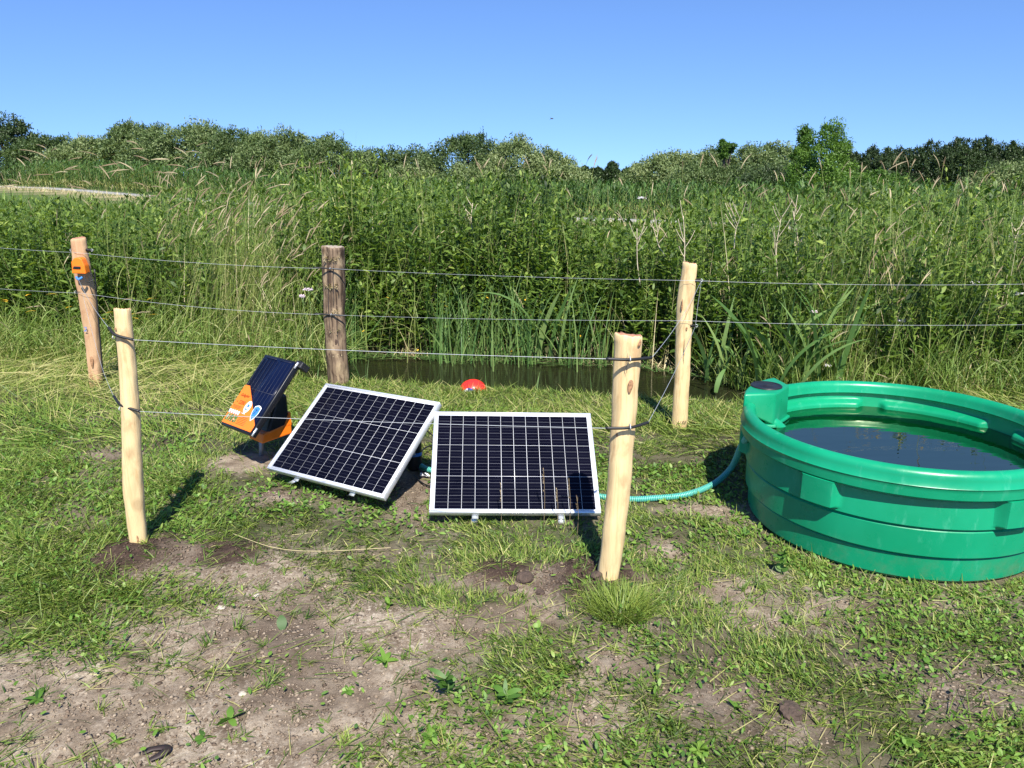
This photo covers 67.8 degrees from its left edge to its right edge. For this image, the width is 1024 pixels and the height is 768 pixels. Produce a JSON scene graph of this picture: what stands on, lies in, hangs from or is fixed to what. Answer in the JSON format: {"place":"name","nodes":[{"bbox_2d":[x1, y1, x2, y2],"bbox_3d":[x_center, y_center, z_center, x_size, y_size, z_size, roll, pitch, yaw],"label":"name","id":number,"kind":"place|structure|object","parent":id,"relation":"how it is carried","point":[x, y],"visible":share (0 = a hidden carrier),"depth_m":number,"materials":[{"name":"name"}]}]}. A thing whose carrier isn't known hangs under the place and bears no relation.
{"place":"outdoors","nodes":[
{"label":"outdoors","id":0,"kind":"place"},
{"bbox_2d":[1,186,1009,234],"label":"path","id":1,"kind":"structure","parent":0,"point":[132,194],"depth_m":47.96,"materials":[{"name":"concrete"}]},
{"bbox_2d":[0,158,1014,227],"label":"crop field","id":2,"kind":"structure","parent":0,"point":[151,180],"depth_m":39.13,"materials":[{"name":"green plant"}]},
{"bbox_2d":[0,180,1023,767],"bbox_3d":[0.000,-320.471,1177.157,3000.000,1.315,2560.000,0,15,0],"label":"ground","id":3,"kind":"structure","parent":0,"point":[250,458],"depth_m":2.71,"materials":[{"name":"soil"}]},
{"bbox_2d":[0,110,42,184],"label":"tree","id":4,"kind":"object","parent":3,"relation":"on","point":[10,132],"visible":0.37,"depth_m":73.61,"materials":[{"name":"green plant"}]},
{"bbox_2d":[24,687,43,704],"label":"weed","id":5,"kind":"object","parent":3,"relation":"on","point":[39,693],"visible":1,"depth_m":2.41,"materials":[{"name":"green plant"}]},
{"bbox_2d":[0,129,72,184],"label":"bush","id":6,"kind":"object","parent":3,"relation":"on","point":[44,140],"visible":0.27,"depth_m":71.17,"materials":[{"name":"green plant"}]},
{"bbox_2d":[28,134,127,185],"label":"bush","id":7,"kind":"object","parent":3,"relation":"on","point":[64,151],"visible":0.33,"depth_m":65.37,"materials":[{"name":"green plant"}]},
{"bbox_2d":[70,236,102,386],"bbox_3d":[-3.251,-0.498,5.875,0.146,1.261,0.112,0,15,0],"label":"fence post","id":8,"kind":"object","parent":3,"relation":"on","point":[79,246],"visible":0.8,"depth_m":5.82,"materials":[{"name":"brown wood"}]},
{"bbox_2d":[71,257,94,282],"bbox_3d":[-3.188,-0.850,5.672,0.146,0.185,0.070,0,15,0],"label":"gate handle box","id":9,"kind":"object","parent":8,"relation":"attached to","point":[80,265],"visible":0.99,"depth_m":5.64,"materials":[{"name":"orange plastic"}]},
{"bbox_2d":[94,269,104,381],"bbox_3d":[-3.162,-0.418,5.843,0.058,0.918,0.020,-7,17,-24],"label":"ground cable","id":10,"kind":"object","parent":8,"relation":"attached to","point":[98,324],"visible":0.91,"depth_m":5.83,"materials":[{"name":"black rubber"}]},
{"bbox_2d":[8,289,837,324],"bbox_3d":[-0.638,-0.503,5.408,8.832,0.172,0.713,2,15,9],"label":"fence wire","id":11,"kind":"object","parent":8,"relation":"attached to","point":[462,318],"visible":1,"depth_m":5.25,"materials":[{"name":"grey metal"}]},
{"bbox_2d":[6,248,1008,284],"bbox_3d":[-0.630,-0.832,5.321,8.710,0.163,0.707,2,15,9],"label":"fence wire","id":12,"kind":"object","parent":8,"relation":"attached to","point":[516,276],"visible":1,"depth_m":5.08,"materials":[{"name":"grey metal"}]},
{"bbox_2d":[73,116,178,185],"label":"bush","id":13,"kind":"object","parent":3,"relation":"on","point":[120,133],"visible":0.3,"depth_m":64.88,"materials":[{"name":"green plant"}]},
{"bbox_2d":[114,308,147,542],"bbox_3d":[-1.628,0.258,3.255,0.139,1.184,0.097,0,15,0],"label":"fence post","id":14,"kind":"object","parent":3,"relation":"on","point":[133,484],"visible":0.92,"depth_m":3.21,"materials":[{"name":"brown wood"}]},
{"bbox_2d":[107,327,133,340],"bbox_3d":[-1.596,-0.203,3.096,0.121,0.054,0.028,5,16,17],"label":"insulator sleeve","id":15,"kind":"object","parent":14,"relation":"attached to","point":[112,332],"visible":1,"depth_m":3.09,"materials":[{"name":"black plastic"}]},
{"bbox_2d":[82,293,695,427],"bbox_3d":[-1.275,-0.119,4.238,4.490,0.302,2.254,3,16,12],"label":"fence wire","id":16,"kind":"object","parent":14,"relation":"attached to","point":[387,422],"visible":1,"depth_m":3.06,"materials":[{"name":"grey metal"}]},
{"bbox_2d":[78,279,701,358],"bbox_3d":[-1.270,-0.444,4.149,4.529,0.135,2.263,3,16,12],"label":"fence wire","id":17,"kind":"object","parent":14,"relation":"attached to","point":[402,352],"visible":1,"depth_m":2.96,"materials":[{"name":"grey metal"}]},
{"bbox_2d":[142,744,171,761],"bbox_3d":[-1.017,1.052,2.170,0.085,0.014,0.062,0,15,0],"label":"rubber strip","id":18,"kind":"object","parent":3,"relation":"on","point":[161,748],"visible":1,"depth_m":2.17,"materials":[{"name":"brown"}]},
{"bbox_2d":[115,115,239,187],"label":"bush","id":19,"kind":"object","parent":3,"relation":"on","point":[190,135],"visible":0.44,"depth_m":61.20,"materials":[{"name":"green plant"}]},
{"bbox_2d":[194,729,207,746],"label":"weed","id":20,"kind":"object","parent":3,"relation":"on","point":[198,738],"visible":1,"depth_m":2.24,"materials":[{"name":"green plant"}]},
{"bbox_2d":[215,706,244,726],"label":"weed","id":21,"kind":"object","parent":3,"relation":"on","point":[231,721],"visible":1,"depth_m":2.31,"materials":[{"name":"green plant"}]},
{"bbox_2d":[191,126,278,191],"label":"bush","id":22,"kind":"object","parent":3,"relation":"on","point":[223,143],"visible":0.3,"depth_m":56.37,"materials":[{"name":"green plant"}]},
{"bbox_2d":[221,355,309,455],"bbox_3d":[-1.358,0.170,4.410,0.372,0.582,0.351,11,-24,42],"label":"fence energizer","id":23,"kind":"object","parent":3,"relation":"on","point":[261,394],"visible":0.99,"depth_m":4.32,"materials":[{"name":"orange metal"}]},
{"bbox_2d":[223,123,338,193],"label":"bush","id":24,"kind":"object","parent":3,"relation":"on","point":[258,145],"visible":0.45,"depth_m":52.17,"materials":[{"name":"green plant"}]},
{"bbox_2d":[276,615,286,629],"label":"fallen leaf","id":25,"kind":"object","parent":3,"relation":"on","point":[281,623],"visible":1,"depth_m":2.79,"materials":[{"name":"green plant"}]},
{"bbox_2d":[234,534,390,551],"bbox_3d":[-0.908,0.710,3.348,0.754,0.008,0.098,3,16,11],"label":"straw","id":26,"kind":"object","parent":3,"relation":"on","point":[310,551],"visible":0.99,"depth_m":3.31,"materials":[{"name":"beige plant"}]},
{"bbox_2d":[272,131,394,196],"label":"bush","id":27,"kind":"object","parent":3,"relation":"on","point":[317,148],"visible":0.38,"depth_m":46.52,"materials":[{"name":"green plant"}]},
{"bbox_2d":[321,245,348,384],"bbox_3d":[-1.369,-0.474,5.924,0.190,1.188,0.204,0,15,0],"label":"fence post","id":28,"kind":"object","parent":3,"relation":"on","point":[334,291],"visible":0.93,"depth_m":5.86,"materials":[{"name":"brown wood"}]},
{"bbox_2d":[267,383,441,500],"bbox_3d":[-0.766,0.420,4.171,0.810,0.470,0.625,8,54,31],"label":"solar panel","id":29,"kind":"object","parent":3,"relation":"on","point":[352,455],"visible":0.95,"depth_m":3.99,"materials":[{"name":"glass"},{"name":"silicon solar cells"},{"name":"aluminium"}]},
{"bbox_2d":[349,145,381,171],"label":"bush","id":30,"kind":"object","parent":3,"relation":"on","point":[370,150],"visible":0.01,"depth_m":52.33,"materials":[{"name":"green plant"}]},
{"bbox_2d":[373,647,397,666],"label":"weed","id":31,"kind":"object","parent":3,"relation":"on","point":[385,658],"visible":1,"depth_m":2.60,"materials":[{"name":"green plant"}]},
{"bbox_2d":[353,143,449,192],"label":"bush","id":32,"kind":"object","parent":3,"relation":"on","point":[395,158],"visible":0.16,"depth_m":47.21,"materials":[{"name":"green plant"}]},
{"bbox_2d":[380,158,443,198],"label":"bush","id":33,"kind":"object","parent":3,"relation":"on","point":[402,171],"visible":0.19,"depth_m":42.01,"materials":[{"name":"green plant"}]},
{"bbox_2d":[407,442,421,470],"bbox_3d":[-0.549,0.379,4.286,0.087,0.207,0.087,0,15,0],"label":"pump unit","id":34,"kind":"object","parent":3,"relation":"on","point":[414,463],"visible":0.35,"depth_m":4.26,"materials":[{"name":"black plastic"}]},
{"bbox_2d":[421,724,443,743],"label":"weed","id":35,"kind":"object","parent":3,"relation":"on","point":[429,728],"visible":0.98,"depth_m":2.25,"materials":[{"name":"green plant"}]},
{"bbox_2d":[0,185,888,231],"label":"dry verge","id":36,"kind":"structure","parent":3,"relation":"on","point":[32,188],"depth_m":48.07,"materials":[{"name":"plant"}]},
{"bbox_2d":[428,667,462,695],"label":"weed","id":37,"kind":"object","parent":3,"relation":"on","point":[448,678],"visible":1,"depth_m":2.42,"materials":[{"name":"green plant"}]},
{"bbox_2d":[406,128,515,185],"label":"bush","id":38,"kind":"object","parent":3,"relation":"on","point":[477,146],"visible":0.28,"depth_m":41.53,"materials":[{"name":"green plant"}]},
{"bbox_2d":[422,156,518,208],"bbox_3d":[-1.769,-10.353,39.947,5.406,3.029,5.295,12,19,36],"label":"bush","id":39,"kind":"object","parent":3,"relation":"on","point":[459,167],"visible":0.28,"depth_m":38.91,"materials":[{"name":"green plant"}]},
{"bbox_2d":[460,379,485,391],"bbox_3d":[-0.302,0.047,5.921,0.208,0.171,0.202,0,15,0],"label":"red ball","id":40,"kind":"object","parent":3,"relation":"on","point":[473,382],"visible":0.46,"depth_m":5.86,"materials":[{"name":"plastic"}]},
{"bbox_2d":[492,679,521,703],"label":"weed","id":41,"kind":"object","parent":3,"relation":"on","point":[508,694],"visible":0.99,"depth_m":2.40,"materials":[{"name":"green plant"}]},
{"bbox_2d":[0,129,1023,384],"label":"tall herbs","id":42,"kind":"object","parent":3,"relation":"on","point":[542,268],"visible":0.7,"depth_m":7.58,"materials":[{"name":"green plant"}]},
{"bbox_2d":[676,201,694,260],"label":"dead stalk","id":43,"kind":"object","parent":42,"relation":"on","point":[683,240],"visible":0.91,"depth_m":6.91,"materials":[{"name":"beige plant"}]},
{"bbox_2d":[725,202,745,248],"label":"dead stalk","id":44,"kind":"object","parent":42,"relation":"on","point":[735,219],"visible":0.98,"depth_m":7.09,"materials":[{"name":"beige plant"}]},
{"bbox_2d":[772,201,791,278],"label":"dead stalk","id":45,"kind":"object","parent":42,"relation":"on","point":[775,241],"visible":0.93,"depth_m":6.88,"materials":[{"name":"beige plant"}]},
{"bbox_2d":[0,340,1023,767],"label":"grass","id":46,"kind":"structure","parent":3,"relation":"on","point":[80,600],"depth_m":3.00,"materials":[{"name":"green plant"}]},
{"bbox_2d":[0,138,1023,400],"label":"meadow grass","id":47,"kind":"structure","parent":3,"relation":"on","point":[234,320],"depth_m":7.06,"materials":[{"name":"green plant"}]},
{"bbox_2d":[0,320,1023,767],"bbox_3d":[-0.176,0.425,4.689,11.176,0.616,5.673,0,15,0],"label":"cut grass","id":48,"kind":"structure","parent":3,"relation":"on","point":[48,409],"depth_m":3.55,"materials":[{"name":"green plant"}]},
{"bbox_2d":[0,401,1023,767],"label":"ground cover","id":49,"kind":"object","parent":3,"relation":"on","point":[658,683],"visible":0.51,"depth_m":2.97,"materials":[{"name":"green plant"}]},
{"bbox_2d":[0,476,1023,767],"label":"soil crumbs","id":50,"kind":"object","parent":3,"relation":"on","point":[334,678],"visible":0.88,"depth_m":2.53,"materials":[{"name":"brown soil"}]},
{"bbox_2d":[0,140,1023,378],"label":"seed heads","id":51,"kind":"object","parent":3,"relation":"on","point":[317,226],"visible":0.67,"depth_m":7.42,"materials":[{"name":"plant"}]},
{"bbox_2d":[2,165,1023,391],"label":"dead stems","id":52,"kind":"object","parent":3,"relation":"on","point":[691,369],"visible":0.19,"depth_m":7.44,"materials":[{"name":"plant"}]},
{"bbox_2d":[429,411,600,523],"bbox_3d":[0.000,0.517,3.933,0.810,0.442,0.628,1,52,-3],"label":"solar panel","id":53,"kind":"object","parent":3,"relation":"on","point":[475,462],"visible":0.99,"depth_m":3.75,"materials":[{"name":"glass"},{"name":"silicon solar cells"},{"name":"aluminium"}]},
{"bbox_2d":[480,131,550,184],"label":"bush","id":54,"kind":"object","parent":3,"relation":"on","point":[514,149],"visible":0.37,"depth_m":39.28,"materials":[{"name":"green plant"}]},
{"bbox_2d":[516,571,533,583],"bbox_3d":[0.049,0.787,3.099,0.070,0.048,0.073,-14,21,-41],"label":"soil clod","id":55,"kind":"object","parent":3,"relation":"on","point":[524,577],"visible":1,"depth_m":3.08,"materials":[{"name":"brown soil"}]},
{"bbox_2d":[481,278,589,365],"bbox_3d":[0.201,-0.601,7.126,0.672,0.840,1.421,11,18,34],"label":"iris plant","id":56,"kind":"object","parent":3,"relation":"on","point":[541,336],"visible":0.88,"depth_m":7.17,"materials":[{"name":"green plant"}]},
{"bbox_2d":[532,733,556,749],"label":"weed","id":57,"kind":"object","parent":3,"relation":"on","point":[546,741],"visible":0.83,"depth_m":2.23,"materials":[{"name":"green plant"}]},
{"bbox_2d":[514,144,595,206],"bbox_3d":[2.070,-10.853,40.435,4.817,3.653,4.181,0,15,0],"label":"bush","id":58,"kind":"object","parent":3,"relation":"on","point":[558,160],"visible":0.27,"depth_m":39.60,"materials":[{"name":"green plant"}]},
{"bbox_2d":[548,163,605,205],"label":"bush","id":59,"kind":"object","parent":3,"relation":"on","point":[578,173],"visible":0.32,"depth_m":39.17,"materials":[{"name":"green plant"}]},
{"bbox_2d":[419,436,747,501],"bbox_3d":[0.279,0.351,4.029,1.832,0.389,0.384,2,15,9],"label":"water hose","id":60,"kind":"object","parent":3,"relation":"on","point":[717,480],"visible":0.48,"depth_m":3.92,"materials":[{"name":"teal rubber"}]},
{"bbox_2d":[590,571,603,580],"bbox_3d":[0.341,0.770,3.064,0.054,0.038,0.045,-1,15,-5],"label":"soil clod","id":61,"kind":"object","parent":3,"relation":"on","point":[597,575],"visible":0.92,"depth_m":3.05,"materials":[{"name":"brown soil"}]},
{"bbox_2d":[589,165,605,183],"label":"tree","id":62,"kind":"object","parent":3,"relation":"on","point":[597,171],"visible":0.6,"depth_m":153.36,"materials":[{"name":"green plant"}]},
{"bbox_2d":[603,160,620,183],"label":"tree","id":63,"kind":"object","parent":3,"relation":"on","point":[612,169],"visible":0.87,"depth_m":153.25,"materials":[{"name":"green plant"}]},
{"bbox_2d":[597,332,641,580],"bbox_3d":[0.417,0.358,2.977,0.149,1.138,0.110,-4,16,-16],"label":"fence post","id":64,"kind":"object","parent":3,"relation":"on","point":[626,375],"visible":0.84,"depth_m":2.91,"materials":[{"name":"brown wood"}]},
{"bbox_2d":[605,421,648,429],"bbox_3d":[0.440,0.161,2.871,0.181,0.023,0.040,-5,16,-17],"label":"insulator sleeve","id":65,"kind":"object","parent":64,"relation":"attached to","point":[630,427],"visible":1,"depth_m":2.86,"materials":[{"name":"black plastic"}]},
{"bbox_2d":[606,355,652,361],"bbox_3d":[0.436,-0.093,2.803,0.188,0.023,0.038,-5,16,-16],"label":"insulator sleeve","id":66,"kind":"object","parent":64,"relation":"attached to","point":[630,359],"visible":1,"depth_m":2.79,"materials":[{"name":"black plastic"}]},
{"bbox_2d":[570,572,675,631],"bbox_3d":[0.409,0.807,2.862,0.399,0.124,0.357,0,15,0],"label":"grass tussock","id":67,"kind":"object","parent":3,"relation":"on","point":[600,601],"depth_m":2.88,"materials":[{"name":"green plant"}]},
{"bbox_2d":[609,161,665,200],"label":"bush","id":68,"kind":"object","parent":3,"relation":"on","point":[621,174],"visible":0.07,"depth_m":49.58,"materials":[{"name":"green plant"}]},
{"bbox_2d":[622,147,712,201],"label":"bush","id":69,"kind":"object","parent":3,"relation":"on","point":[665,162],"visible":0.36,"depth_m":47.40,"materials":[{"name":"green plant"}]},
{"bbox_2d":[671,261,696,428],"bbox_3d":[1.098,-0.190,4.896,0.112,1.183,0.118,0,15,0],"label":"fence post","id":70,"kind":"object","parent":3,"relation":"on","point":[686,293],"visible":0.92,"depth_m":4.84,"materials":[{"name":"brown wood"}]},
{"bbox_2d":[655,142,739,184],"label":"bush","id":71,"kind":"object","parent":3,"relation":"on","point":[713,152],"visible":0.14,"depth_m":46.90,"materials":[{"name":"green plant"}]},
{"bbox_2d":[648,160,751,207],"bbox_3d":[10.206,-10.468,40.773,5.996,2.974,5.636,-9,18,-30],"label":"bush","id":72,"kind":"object","parent":3,"relation":"on","point":[692,172],"visible":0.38,"depth_m":39.62,"materials":[{"name":"green plant"}]},
{"bbox_2d":[691,738,712,759],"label":"weed","id":73,"kind":"object","parent":3,"relation":"on","point":[700,746],"visible":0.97,"depth_m":2.18,"materials":[{"name":"green plant"}]},
{"bbox_2d":[715,138,738,168],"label":"tree","id":74,"kind":"object","parent":3,"relation":"on","point":[725,149],"visible":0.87,"depth_m":42.73,"materials":[{"name":"green plant"}]},
{"bbox_2d":[709,141,791,195],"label":"bush","id":75,"kind":"object","parent":3,"relation":"on","point":[757,157],"visible":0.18,"depth_m":45.33,"materials":[{"name":"green plant"}]},
{"bbox_2d":[720,163,787,207],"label":"bush","id":76,"kind":"object","parent":3,"relation":"on","point":[766,172],"visible":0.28,"depth_m":36.15,"materials":[{"name":"green plant"}]},
{"bbox_2d":[760,139,797,172],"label":"bush","id":77,"kind":"object","parent":3,"relation":"on","point":[783,151],"visible":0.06,"depth_m":49.46,"materials":[{"name":"green plant"}]},
{"bbox_2d":[773,549,790,574],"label":"weed","id":78,"kind":"object","parent":3,"relation":"on","point":[781,566],"visible":1,"depth_m":3.15,"materials":[{"name":"green plant"}]},
{"bbox_2d":[777,700,803,721],"bbox_3d":[0.861,1.013,2.356,0.075,0.045,0.085,1,15,2],"label":"dung lump","id":79,"kind":"object","parent":3,"relation":"on","point":[786,712],"visible":0.98,"depth_m":2.34,"materials":[{"name":"brown soil"}]},
{"bbox_2d":[777,123,816,205],"bbox_3d":[13.106,-9.759,34.679,1.918,4.048,2.040,4,16,15],"label":"tree","id":80,"kind":"object","parent":3,"relation":"on","point":[805,130],"visible":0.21,"depth_m":34.26,"materials":[{"name":"green plant"}]},
{"bbox_2d":[711,267,884,382],"bbox_3d":[2.291,-0.451,6.106,1.532,1.091,0.909,3,16,12],"label":"iris plant","id":81,"kind":"object","parent":3,"relation":"on","point":[850,338],"visible":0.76,"depth_m":6.04,"materials":[{"name":"green plant"}]},
{"bbox_2d":[782,116,862,204],"bbox_3d":[13.369,-9.277,32.599,3.407,4.162,3.113,4,16,14],"label":"tree","id":82,"kind":"object","parent":3,"relation":"on","point":[828,158],"visible":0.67,"depth_m":32.30,"materials":[{"name":"green plant"}]},
{"bbox_2d":[829,140,859,181],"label":"tree","id":83,"kind":"object","parent":3,"relation":"on","point":[853,157],"visible":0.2,"depth_m":83.65,"materials":[{"name":"green plant"}]},
{"bbox_2d":[820,181,899,233],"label":"bush","id":84,"kind":"object","parent":3,"relation":"on","point":[871,191],"visible":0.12,"depth_m":21.26,"materials":[{"name":"green plant"}]},
{"bbox_2d":[846,151,873,176],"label":"tree","id":85,"kind":"object","parent":3,"relation":"on","point":[864,161],"visible":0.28,"depth_m":87.54,"materials":[{"name":"green plant"}]},
{"bbox_2d":[862,142,884,171],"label":"tree","id":86,"kind":"object","parent":3,"relation":"on","point":[872,150],"visible":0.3,"depth_m":91.36,"materials":[{"name":"green plant"}]},
{"bbox_2d":[828,165,919,217],"bbox_3d":[13.722,-7.127,29.099,3.940,2.407,3.340,0,15,0],"label":"bush","id":87,"kind":"object","parent":3,"relation":"on","point":[873,178],"visible":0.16,"depth_m":28.71,"materials":[{"name":"green plant"}]},
{"bbox_2d":[739,378,1023,582],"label":"water trough","id":88,"kind":"object","parent":3,"relation":"on","point":[904,481],"visible":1,"depth_m":3.29,"materials":[{"name":"green plastic"}]},
{"bbox_2d":[868,146,914,187],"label":"tree","id":89,"kind":"object","parent":3,"relation":"on","point":[887,157],"visible":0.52,"depth_m":86.59,"materials":[{"name":"green plant"}]},
{"bbox_2d":[888,145,912,172],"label":"tree","id":90,"kind":"object","parent":3,"relation":"on","point":[900,150],"visible":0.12,"depth_m":90.65,"materials":[{"name":"green plant"}]},
{"bbox_2d":[893,735,920,747],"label":"weed","id":91,"kind":"object","parent":3,"relation":"on","point":[910,743],"visible":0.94,"depth_m":2.21,"materials":[{"name":"green plant"}]},
{"bbox_2d":[890,145,933,185],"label":"tree","id":92,"kind":"object","parent":3,"relation":"on","point":[919,164],"visible":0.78,"depth_m":86.03,"materials":[{"name":"green plant"}]},
{"bbox_2d":[912,138,945,185],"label":"tree","id":93,"kind":"object","parent":3,"relation":"on","point":[930,151],"visible":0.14,"depth_m":89.24,"materials":[{"name":"green plant"}]},
{"bbox_2d":[915,143,961,187],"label":"tree","id":94,"kind":"object","parent":3,"relation":"on","point":[949,163],"visible":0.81,"depth_m":84.94,"materials":[{"name":"green plant"}]},
{"bbox_2d":[931,135,975,184],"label":"tree","id":95,"kind":"object","parent":3,"relation":"on","point":[954,145],"visible":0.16,"depth_m":88.26,"materials":[{"name":"green plant"}]},
{"bbox_2d":[941,137,994,185],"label":"tree","id":96,"kind":"object","parent":3,"relation":"on","point":[969,161],"visible":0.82,"depth_m":83.80,"materials":[{"name":"green plant"}]},
{"bbox_2d":[969,135,1001,178],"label":"tree","id":97,"kind":"object","parent":3,"relation":"on","point":[989,147],"visible":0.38,"depth_m":87.45,"materials":[{"name":"green plant"}]},
{"bbox_2d":[956,156,1023,212],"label":"bush","id":98,"kind":"object","parent":3,"relation":"on","point":[1016,168],"visible":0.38,"depth_m":34.29,"materials":[{"name":"green plant"}]},
{"bbox_2d":[993,140,1006,162],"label":"tree","id":99,"kind":"object","parent":3,"relation":"on","point":[998,148],"visible":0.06,"depth_m":91.44,"materials":[{"name":"green plant"}]},
{"bbox_2d":[994,140,1023,180],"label":"tree","id":100,"kind":"object","parent":3,"relation":"on","point":[1013,148],"visible":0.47,"depth_m":86.53,"materials":[{"name":"green plant"}]},
{"bbox_2d":[0,179,1023,264],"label":"rough grass","id":101,"kind":"structure","parent":0,"point":[289,218],"depth_m":34.06,"materials":[{"name":"green plant"}]},
{"bbox_2d":[0,0,1023,175],"label":"sky","id":102,"kind":"structure","parent":0,"point":[621,81],"materials":[{"name":"blue"}]},
{"bbox_2d":[227,348,845,402],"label":"water","id":103,"kind":"structure","parent":0,"point":[564,377],"depth_m":6.91,"materials":[{"name":"green liquid"}]},
{"bbox_2d":[301,269,830,398],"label":"reeds","id":104,"kind":"object","parent":103,"relation":"in","point":[467,355],"visible":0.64,"depth_m":7.30,"materials":[{"name":"green plant"}]},
{"bbox_2d":[692,292,763,392],"bbox_3d":[1.783,-0.371,6.447,0.590,0.755,0.487,-8,17,-28],"label":"iris plant","id":105,"kind":"object","parent":103,"relation":"on","point":[720,376],"visible":0.91,"depth_m":6.53,"materials":[{"name":"green plant"}]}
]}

